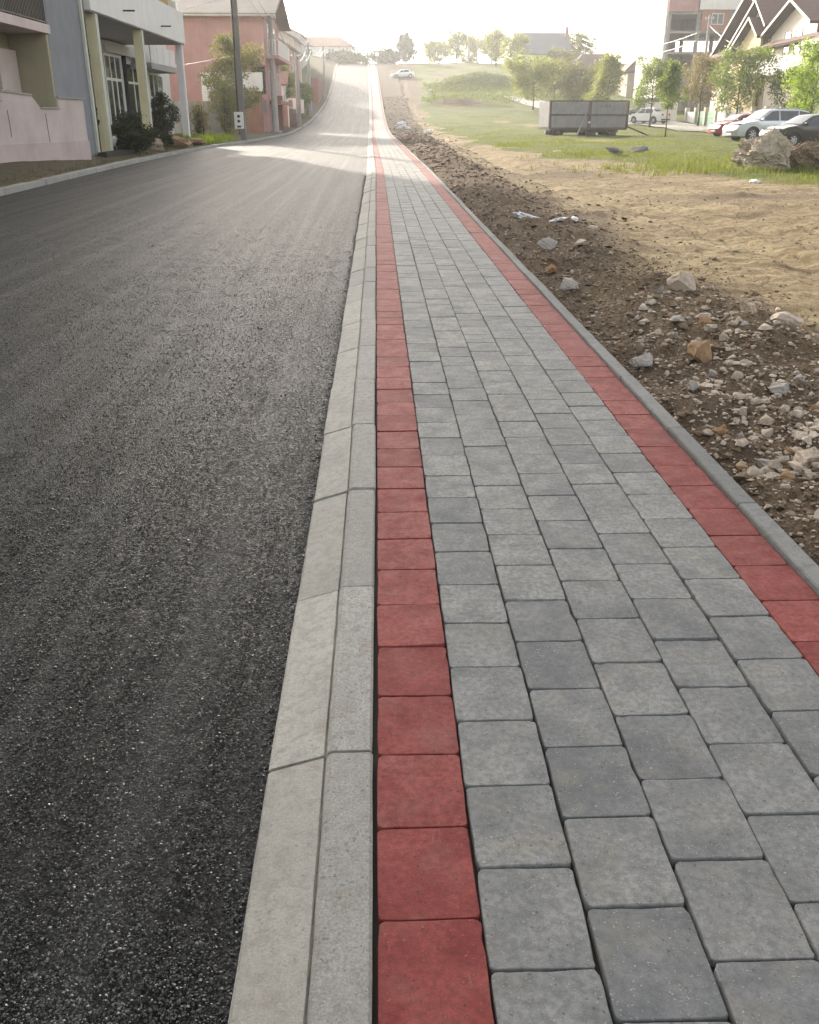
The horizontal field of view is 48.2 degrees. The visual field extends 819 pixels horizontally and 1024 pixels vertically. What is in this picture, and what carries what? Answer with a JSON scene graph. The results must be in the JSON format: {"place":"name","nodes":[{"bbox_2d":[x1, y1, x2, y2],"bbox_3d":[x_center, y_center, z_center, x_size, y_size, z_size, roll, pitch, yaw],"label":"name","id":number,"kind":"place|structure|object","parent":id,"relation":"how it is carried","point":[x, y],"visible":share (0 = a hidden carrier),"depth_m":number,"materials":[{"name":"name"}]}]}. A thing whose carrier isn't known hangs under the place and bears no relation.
{"place":"outdoors","nodes":[
{"label":"outdoors","id":0,"kind":"place"},
{"bbox_2d":[0,63,368,1023],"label":"road","id":1,"kind":"structure","parent":0,"point":[306,181],"depth_m":4.06,"materials":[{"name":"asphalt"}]},
{"bbox_2d":[0,203,356,1023],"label":"asphalt aggregate","id":2,"kind":"object","parent":1,"relation":"on","point":[118,945],"visible":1,"depth_m":2.47,"materials":[{"name":"asphalt"}]},
{"bbox_2d":[174,132,237,144],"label":"verge grass","id":3,"kind":"structure","parent":0,"point":[210,138],"depth_m":49.20,"materials":[{"name":"plant"}]},
{"bbox_2d":[287,98,296,126],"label":"yard gate","id":4,"kind":"structure","parent":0,"point":[291,123],"depth_m":84.67,"materials":[{"name":"metal"}]},
{"bbox_2d":[0,55,818,565],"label":"ground","id":5,"kind":"structure","parent":0,"point":[792,223],"depth_m":13.43,"materials":[{"name":"soil"}]},
{"bbox_2d":[0,90,91,162],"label":"garden wall","id":6,"kind":"structure","parent":5,"relation":"on","point":[31,129],"depth_m":26.83,"materials":[{"name":"paint"}]},
{"bbox_2d":[0,0,101,155],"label":"apartment house","id":7,"kind":"structure","parent":5,"relation":"on","point":[44,56],"depth_m":27.28,"materials":[{"name":"paint"}]},
{"bbox_2d":[0,145,198,186],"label":"verge weeds","id":8,"kind":"object","parent":5,"relation":"on","point":[91,165],"visible":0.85,"depth_m":27.14,"materials":[{"name":"plant"}]},
{"bbox_2d":[111,106,156,153],"bbox_3d":[-10.487,-14.264,34.370,1.864,1.816,3.274,-1,24,-2],"label":"shrub","id":9,"kind":"object","parent":5,"relation":"on","point":[136,136],"visible":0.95,"depth_m":33.95,"materials":[{"name":"green plant"}]},
{"bbox_2d":[83,0,190,157],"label":"shop building","id":10,"kind":"structure","parent":5,"relation":"on","point":[132,58],"depth_m":41.01,"materials":[{"name":"paint"}]},
{"bbox_2d":[102,52,125,137],"bbox_3d":[-14.095,-19.972,43.936,0.048,3.650,3.000,-1,24,-2],"label":"window","id":11,"kind":"structure","parent":10,"relation":"in","point":[111,62],"depth_m":43.61,"materials":[{"name":"white paint"}]},
{"bbox_2d":[126,62,141,121],"bbox_3d":[-14.226,-21.436,47.549,0.048,3.450,2.800,-1,24,-2],"label":"window","id":12,"kind":"structure","parent":10,"relation":"in","point":[132,73],"depth_m":47.20,"materials":[{"name":"glass"}]},
{"bbox_2d":[147,72,166,120],"bbox_3d":[-14.400,-23.579,52.285,0.048,2.700,3.600,-1,24,-2],"label":"window","id":13,"kind":"structure","parent":10,"relation":"in","point":[155,81],"depth_m":51.67,"materials":[{"name":"white paint"}]},
{"bbox_2d":[149,138,164,150],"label":"verge stone","id":14,"kind":"object","parent":5,"relation":"on","point":[159,144],"visible":0.57,"depth_m":37.91,"materials":[{"name":"stone"}]},
{"bbox_2d":[149,127,173,148],"bbox_3d":[-10.524,-15.638,38.277,1.333,0.984,1.306,-12,26,-26],"label":"shrub","id":15,"kind":"object","parent":5,"relation":"on","point":[166,138],"visible":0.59,"depth_m":38.14,"materials":[{"name":"green plant"}]},
{"bbox_2d":[150,89,181,135],"bbox_3d":[-10.954,-17.703,41.043,1.657,2.420,1.304,-1,24,-2],"label":"shrub","id":16,"kind":"object","parent":5,"relation":"on","point":[162,123],"visible":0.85,"depth_m":40.82,"materials":[{"name":"green plant"}]},
{"bbox_2d":[0,63,338,195],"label":"kerb","id":17,"kind":"structure","parent":5,"relation":"on","point":[11,189],"depth_m":28.43,"materials":[{"name":"concrete"}]},
{"bbox_2d":[167,136,192,147],"bbox_3d":[-10.818,-16.997,42.043,1.634,0.568,2.527,-3,24,-7],"label":"verge stone","id":18,"kind":"object","parent":5,"relation":"on","point":[180,142],"visible":0.63,"depth_m":41.34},
{"bbox_2d":[172,101,224,133],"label":"block wall","id":19,"kind":"structure","parent":5,"relation":"on","point":[213,126],"depth_m":58.98,"materials":[{"name":"concrete"}]},
{"bbox_2d":[189,101,212,134],"bbox_3d":[-12.079,-22.557,52.499,1.701,2.005,1.852,-1,24,-2],"label":"shrub","id":20,"kind":"object","parent":5,"relation":"on","point":[198,120],"visible":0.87,"depth_m":52.35,"materials":[{"name":"green plant"}]},
{"bbox_2d":[205,73,245,135],"bbox_3d":[-11.393,-25.119,56.550,2.640,3.628,2.498,13,26,26],"label":"shrub","id":21,"kind":"object","parent":5,"relation":"on","point":[226,103],"visible":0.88,"depth_m":56.38,"materials":[{"name":"green plant"}]},
{"bbox_2d":[166,0,291,131],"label":"pink house","id":22,"kind":"structure","parent":5,"relation":"on","point":[203,23],"depth_m":69.48,"materials":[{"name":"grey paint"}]},
{"bbox_2d":[251,67,265,93],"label":"window","id":23,"kind":"structure","parent":22,"relation":"in","point":[259,69],"depth_m":70.06,"materials":[{"name":"grey glass"}]},
{"bbox_2d":[200,72,263,132],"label":"concrete frame","id":24,"kind":"object","parent":5,"relation":"on","point":[255,79],"visible":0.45,"depth_m":66.71,"materials":[{"name":"concrete"}]},
{"bbox_2d":[198,30,267,134],"bbox_3d":[-11.235,-27.849,59.271,4.406,6.418,4.042,-18,29,-36],"label":"tree","id":25,"kind":"object","parent":5,"relation":"on","point":[226,44],"visible":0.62,"depth_m":58.80,"materials":[{"name":"green plant"}]},
{"bbox_2d":[230,0,246,142],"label":"utility pole","id":26,"kind":"object","parent":5,"relation":"on","point":[239,119],"visible":0.98,"depth_m":52.53,"materials":[{"name":"grey concrete"}]},
{"bbox_2d":[264,16,281,133],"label":"utility pole","id":27,"kind":"object","parent":5,"relation":"on","point":[275,120],"visible":0.76,"depth_m":71.29,"materials":[{"name":"concrete"}]},
{"bbox_2d":[277,96,283,129],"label":"gate pier","id":28,"kind":"structure","parent":5,"relation":"on","point":[280,115],"depth_m":77.88,"materials":[{"name":"brick"}]},
{"bbox_2d":[280,71,291,105],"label":"garage","id":29,"kind":"structure","parent":5,"relation":"on","point":[285,77],"depth_m":88.13,"materials":[{"name":"pink tile"}]},
{"bbox_2d":[280,62,295,105],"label":"tree","id":30,"kind":"object","parent":5,"relation":"on","point":[288,87],"visible":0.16,"depth_m":90.34,"materials":[{"name":"green plant"}]},
{"bbox_2d":[278,31,303,81],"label":"roadside house","id":31,"kind":"structure","parent":5,"relation":"on","point":[293,41],"depth_m":130.69,"materials":[{"name":"pink tile"}]},
{"bbox_2d":[279,38,303,103],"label":"roadside house","id":32,"kind":"structure","parent":5,"relation":"on","point":[292,59],"depth_m":105.67,"materials":[{"name":"paint"}]},
{"bbox_2d":[283,106,301,125],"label":"retaining wall","id":33,"kind":"structure","parent":5,"relation":"on","point":[285,110],"depth_m":86.11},
{"bbox_2d":[285,29,307,68],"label":"roadside house","id":34,"kind":"structure","parent":5,"relation":"on","point":[301,37],"depth_m":164.15,"materials":[{"name":"beige tile"}]},
{"bbox_2d":[291,52,303,127],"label":"utility pole","id":35,"kind":"object","parent":5,"relation":"on","point":[298,105],"visible":0.87,"depth_m":87.56,"materials":[{"name":"concrete"}]},
{"bbox_2d":[228,63,375,1023],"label":"kerb","id":36,"kind":"structure","parent":5,"relation":"on","point":[305,955],"depth_m":2.36,"materials":[{"name":"concrete"}]},
{"bbox_2d":[291,81,314,106],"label":"tree","id":37,"kind":"object","parent":5,"relation":"on","point":[305,94],"visible":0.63,"depth_m":102.15,"materials":[{"name":"green plant"}]},
{"bbox_2d":[304,48,313,116],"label":"utility pole","id":38,"kind":"object","parent":5,"relation":"on","point":[309,82],"visible":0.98,"depth_m":104.33,"materials":[{"name":"concrete"}]},
{"bbox_2d":[307,78,322,102],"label":"brick wall","id":39,"kind":"structure","parent":5,"relation":"on","point":[317,87],"depth_m":125.34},
{"bbox_2d":[320,47,326,99],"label":"utility pole","id":40,"kind":"object","parent":5,"relation":"on","point":[324,88],"visible":0.99,"depth_m":131.58,"materials":[{"name":"concrete"}]},
{"bbox_2d":[305,36,353,58],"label":"hilltop house","id":41,"kind":"structure","parent":5,"relation":"on","point":[329,44],"depth_m":203.68,"materials":[{"name":"orange tile"}]},
{"bbox_2d":[324,47,368,63],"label":"hedge","id":42,"kind":"object","parent":5,"relation":"on","point":[341,56],"visible":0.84,"depth_m":202.46,"materials":[{"name":"green plant"}]},
{"bbox_2d":[366,44,404,63],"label":"hedge","id":43,"kind":"object","parent":5,"relation":"on","point":[388,55],"visible":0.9,"depth_m":204.52,"materials":[{"name":"green plant"}]},
{"bbox_2d":[379,27,398,49],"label":"tree","id":44,"kind":"object","parent":5,"relation":"on","point":[386,42],"visible":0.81,"depth_m":207.43,"materials":[{"name":"green plant"}]},
{"bbox_2d":[391,69,414,77],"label":"parked car","id":45,"kind":"object","parent":5,"relation":"on","point":[404,73],"visible":1,"depth_m":167.18,"materials":[{"name":"silver metal"}]},
{"bbox_2d":[394,30,418,62],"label":"conifer","id":46,"kind":"object","parent":5,"relation":"on","point":[405,45],"visible":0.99,"depth_m":204.56,"materials":[{"name":"green plant"}]},
{"bbox_2d":[421,37,437,62],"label":"tree","id":47,"kind":"object","parent":5,"relation":"on","point":[431,49],"visible":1,"depth_m":210.71,"materials":[{"name":"green plant"}]},
{"bbox_2d":[422,38,451,62],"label":"tree","id":48,"kind":"object","parent":5,"relation":"on","point":[441,53],"visible":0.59,"depth_m":219.27,"materials":[{"name":"green plant"}]},
{"bbox_2d":[442,28,467,62],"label":"tree","id":49,"kind":"object","parent":5,"relation":"on","point":[453,42],"visible":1,"depth_m":208.15,"materials":[{"name":"green plant"}]},
{"bbox_2d":[449,33,482,62],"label":"tree","id":50,"kind":"object","parent":5,"relation":"on","point":[472,52],"visible":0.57,"depth_m":218.77,"materials":[{"name":"green plant"}]},
{"bbox_2d":[473,31,502,62],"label":"tree","id":51,"kind":"object","parent":5,"relation":"on","point":[483,51],"visible":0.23,"depth_m":208.74,"materials":[{"name":"green plant"}]},
{"bbox_2d":[484,25,512,65],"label":"tree","id":52,"kind":"object","parent":5,"relation":"on","point":[497,35],"visible":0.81,"depth_m":190.35,"materials":[{"name":"green plant"}]},
{"bbox_2d":[498,32,532,75],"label":"tree","id":53,"kind":"object","parent":5,"relation":"on","point":[519,41],"visible":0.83,"depth_m":167.38,"materials":[{"name":"green plant"}]},
{"bbox_2d":[421,70,630,105],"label":"mound scrub","id":54,"kind":"object","parent":5,"relation":"on","point":[483,88],"visible":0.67,"depth_m":145.57,"materials":[{"name":"green plant"}]},
{"bbox_2d":[501,53,564,109],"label":"tree","id":55,"kind":"object","parent":5,"relation":"on","point":[541,69],"visible":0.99,"depth_m":115.56,"materials":[{"name":"green plant"}]},
{"bbox_2d":[510,27,571,70],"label":"grey roof house","id":56,"kind":"structure","parent":5,"relation":"on","point":[541,44],"depth_m":181.23,"materials":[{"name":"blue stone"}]},
{"bbox_2d":[536,237,557,249],"bbox_3d":[1.650,-3.181,10.908,0.202,0.159,0.201,-27,44,-36],"label":"stone","id":57,"kind":"object","parent":5,"relation":"on","point":[547,243],"visible":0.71,"depth_m":10.88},
{"bbox_2d":[546,57,567,99],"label":"tree","id":58,"kind":"object","parent":5,"relation":"on","point":[554,87],"visible":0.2,"depth_m":125.39,"materials":[{"name":"green plant"}]},
{"bbox_2d":[545,44,575,74],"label":"tree","id":59,"kind":"object","parent":5,"relation":"on","point":[556,54],"visible":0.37,"depth_m":159.29,"materials":[{"name":"green plant"}]},
{"bbox_2d":[560,277,578,290],"bbox_3d":[1.500,-2.113,8.528,0.174,0.133,0.106,15,28,30],"label":"stone","id":60,"kind":"object","parent":5,"relation":"on","point":[570,284],"visible":1,"depth_m":8.50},
{"bbox_2d":[554,56,601,99],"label":"tree","id":61,"kind":"object","parent":5,"relation":"on","point":[569,78],"visible":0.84,"depth_m":109.34,"materials":[{"name":"green plant"}]},
{"bbox_2d":[568,30,599,60],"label":"tree","id":62,"kind":"object","parent":5,"relation":"on","point":[579,49],"visible":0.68,"depth_m":182.57,"materials":[{"name":"green plant"}]},
{"bbox_2d":[538,100,648,135],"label":"tipper trailer","id":63,"kind":"object","parent":5,"relation":"on","point":[586,117],"visible":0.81,"depth_m":65.16,"materials":[{"name":"metal"}]},
{"bbox_2d":[376,65,818,596],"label":"edging","id":64,"kind":"object","parent":5,"relation":"on","point":[789,550],"visible":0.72,"depth_m":4.48,"materials":[{"name":"concrete"}]},
{"bbox_2d":[570,53,624,84],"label":"brown roof house","id":65,"kind":"structure","parent":5,"relation":"on","point":[586,59],"depth_m":156.21,"materials":[{"name":"tile"}]},
{"bbox_2d":[382,96,818,556],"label":"soil crumbs","id":66,"kind":"object","parent":5,"relation":"on","point":[743,476],"visible":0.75,"depth_m":7.74,"materials":[{"name":"soil"}]},
{"bbox_2d":[582,45,625,99],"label":"tree","id":67,"kind":"object","parent":5,"relation":"on","point":[611,69],"visible":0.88,"depth_m":99.54,"materials":[{"name":"green plant"}]},
{"bbox_2d":[423,111,818,187],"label":"field grass","id":68,"kind":"structure","parent":5,"relation":"on","point":[518,144],"depth_m":43.66,"materials":[{"name":"plant"}]},
{"bbox_2d":[615,60,635,96],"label":"dark roof house","id":69,"kind":"structure","parent":5,"relation":"on","point":[628,81],"depth_m":137.35,"materials":[{"name":"white tile"}]},
{"bbox_2d":[451,152,818,357],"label":"track pebbles","id":70,"kind":"object","parent":5,"relation":"on","point":[748,296],"visible":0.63,"depth_m":14.70,"materials":[{"name":"gravel"}]},
{"bbox_2d":[628,145,649,152],"bbox_3d":[9.020,-14.283,36.008,0.880,0.236,0.533,1,34,16],"label":"concrete slab","id":71,"kind":"object","parent":5,"relation":"on","point":[642,148],"depth_m":35.92,"materials":[{"name":"concrete"}]},
{"bbox_2d":[629,353,652,366],"bbox_3d":[1.552,-1.014,6.111,0.168,0.108,0.133,9,15,32],"label":"stone","id":72,"kind":"object","parent":5,"relation":"on","point":[645,360],"visible":1,"depth_m":6.06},
{"bbox_2d":[631,54,680,126],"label":"tree","id":73,"kind":"object","parent":5,"relation":"on","point":[649,75],"visible":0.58,"depth_m":84.63,"materials":[{"name":"green plant"}]},
{"bbox_2d":[640,102,677,120],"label":"end wall","id":74,"kind":"structure","parent":5,"relation":"on","point":[673,112],"depth_m":100.22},
{"bbox_2d":[513,148,818,178],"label":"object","id":75,"kind":"object","parent":5,"relation":"on","point":[801,169],"visible":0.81,"depth_m":26.21,"materials":[{"name":"green plant"}]},
{"bbox_2d":[514,243,818,544],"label":"soil crumbs","id":76,"kind":"object","parent":5,"relation":"on","point":[781,505],"visible":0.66,"depth_m":6.25,"materials":[{"name":"soil"}]},
{"bbox_2d":[655,58,689,136],"bbox_3d":[16.686,-26.502,58.559,2.134,4.725,2.164,-11,26,-23],"label":"tree","id":77,"kind":"object","parent":5,"relation":"on","point":[672,75],"visible":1,"depth_m":58.07,"materials":[{"name":"green plant"}]},
{"bbox_2d":[666,272,695,290],"bbox_3d":[2.352,-1.978,7.903,0.230,0.210,0.252,-23,25,-32],"label":"stone","id":78,"kind":"object","parent":5,"relation":"on","point":[681,281],"visible":0.91,"depth_m":7.85,"materials":[{"name":"stone"}]},
{"bbox_2d":[633,0,741,110],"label":"unfinished block","id":79,"kind":"structure","parent":5,"relation":"on","point":[663,21],"depth_m":114.97,"materials":[{"name":"concrete"}]},
{"bbox_2d":[711,13,724,24],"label":"window","id":80,"kind":"structure","parent":79,"relation":"in","point":[718,19],"depth_m":111.45,"materials":[{"name":"glass"}]},
{"bbox_2d":[576,283,818,488],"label":"rubble heap","id":81,"kind":"object","parent":5,"relation":"on","point":[775,464],"visible":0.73,"depth_m":5.08,"materials":[{"name":"stone"}]},
{"bbox_2d":[687,340,712,362],"bbox_3d":[1.915,-1.054,5.998,0.150,0.182,0.197,-1,24,-2],"label":"stone","id":82,"kind":"object","parent":5,"relation":"on","point":[699,351],"visible":0.91,"depth_m":5.93,"materials":[{"name":"stone"}]},
{"bbox_2d":[697,316,712,325],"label":"stone","id":83,"kind":"object","parent":5,"relation":"on","point":[703,320],"visible":0.87,"depth_m":6.77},
{"bbox_2d":[681,51,730,125],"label":"tree","id":84,"kind":"object","parent":5,"relation":"on","point":[704,62],"visible":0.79,"depth_m":87.52,"materials":[{"name":"green plant"}]},
{"bbox_2d":[698,15,713,107],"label":"utility pole","id":85,"kind":"object","parent":5,"relation":"on","point":[707,35],"visible":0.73,"depth_m":97.92,"materials":[{"name":"concrete"}]},
{"bbox_2d":[704,324,717,332],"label":"stone","id":86,"kind":"object","parent":5,"relation":"on","point":[710,328],"visible":0.95,"depth_m":6.59,"materials":[{"name":"stone"}]},
{"bbox_2d":[712,424,726,435],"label":"stone","id":87,"kind":"object","parent":5,"relation":"on","point":[721,430],"visible":1,"depth_m":4.74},
{"bbox_2d":[707,113,752,135],"bbox_3d":[22.099,-25.813,61.036,4.060,1.440,1.880,-6,24,-13],"label":"parked car","id":88,"kind":"object","parent":5,"relation":"on","point":[715,128],"visible":0.42,"depth_m":60.46,"materials":[{"name":"red paint"}]},
{"bbox_2d":[684,106,785,125],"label":"yard wall","id":89,"kind":"structure","parent":5,"relation":"on","point":[689,116],"depth_m":89.06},
{"bbox_2d":[703,41,787,115],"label":"tree","id":90,"kind":"object","parent":5,"relation":"on","point":[745,76],"visible":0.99,"depth_m":73.60,"materials":[{"name":"green plant"}]},
{"bbox_2d":[739,301,756,312],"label":"stone","id":91,"kind":"object","parent":5,"relation":"on","point":[747,307],"visible":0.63,"depth_m":6.87,"materials":[{"name":"stone"}]},
{"bbox_2d":[731,127,792,169],"bbox_3d":[9.888,-10.055,25.401,1.564,1.196,1.342,-10,26,-23],"label":"boulder","id":92,"kind":"object","parent":5,"relation":"on","point":[772,148],"visible":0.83,"depth_m":25.03,"materials":[{"name":"stone"}]},
{"bbox_2d":[709,0,818,111],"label":"gabled house","id":93,"kind":"structure","parent":5,"relation":"on","point":[782,25],"depth_m":81.01,"materials":[{"name":"paint"}]},
{"bbox_2d":[782,31,791,54],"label":"window","id":94,"kind":"structure","parent":93,"relation":"in","point":[788,34],"depth_m":77.82,"materials":[{"name":"white glass"}]},
{"bbox_2d":[722,108,809,139],"bbox_3d":[20.471,-22.085,52.123,4.810,1.752,2.120,-4,24,-10],"label":"parked car","id":95,"kind":"object","parent":5,"relation":"on","point":[753,125],"visible":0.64,"depth_m":51.25,"materials":[{"name":"silver metal"}]},
{"bbox_2d":[768,382,789,393],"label":"stone","id":96,"kind":"object","parent":5,"relation":"on","point":[782,388],"visible":0.86,"depth_m":5.24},
{"bbox_2d":[770,311,803,327],"bbox_3d":[2.827,-1.444,6.846,0.243,0.108,0.157,13,26,26],"label":"stone","id":97,"kind":"object","parent":5,"relation":"on","point":[792,319],"visible":0.81,"depth_m":6.79,"materials":[{"name":"stone"}]},
{"bbox_2d":[780,469,794,480],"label":"stone","id":98,"kind":"object","parent":5,"relation":"on","point":[786,474],"visible":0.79,"depth_m":4.13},
{"bbox_2d":[759,114,818,145],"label":"parked car","id":99,"kind":"object","parent":5,"relation":"on","point":[796,130],"visible":0.66,"depth_m":42.77,"materials":[{"name":"black paint"}]},
{"bbox_2d":[764,62,815,112],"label":"tree","id":100,"kind":"object","parent":5,"relation":"on","point":[775,84],"visible":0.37,"depth_m":72.96,"materials":[{"name":"green plant"}]},
{"bbox_2d":[780,37,818,113],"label":"tree","id":101,"kind":"object","parent":5,"relation":"on","point":[799,83],"visible":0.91,"depth_m":56.98,"materials":[{"name":"green plant"}]},
{"bbox_2d":[789,141,818,168],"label":"boulder","id":102,"kind":"object","parent":5,"relation":"on","point":[807,153],"visible":0.52,"depth_m":25.36,"materials":[{"name":"stone"}]},
{"bbox_2d":[793,447,818,466],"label":"stone","id":103,"kind":"object","parent":5,"relation":"on","point":[806,458],"visible":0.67,"depth_m":4.30,"materials":[{"name":"stone"}]},
{"bbox_2d":[284,0,717,63],"label":"sky","id":104,"kind":"structure","parent":0,"point":[615,23],"materials":[{"name":"white"}]},
{"bbox_2d":[369,63,818,1023],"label":"pavement","id":105,"kind":"structure","parent":0,"point":[595,725],"depth_m":2.60,"materials":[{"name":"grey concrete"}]},
{"bbox_2d":[504,95,708,131],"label":"side street","id":106,"kind":"structure","parent":0,"point":[686,126],"depth_m":92.08,"materials":[{"name":"asphalt"}]},
{"bbox_2d":[628,107,670,123],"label":"parked car","id":107,"kind":"object","parent":106,"relation":"on","point":[657,115],"visible":0.94,"depth_m":92.62,"materials":[{"name":"white paint"}]},
{"bbox_2d":[444,175,818,552],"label":"rubble gravel","id":108,"kind":"structure","parent":0,"point":[766,506],"depth_m":5.35,"materials":[{"name":"gravel"}]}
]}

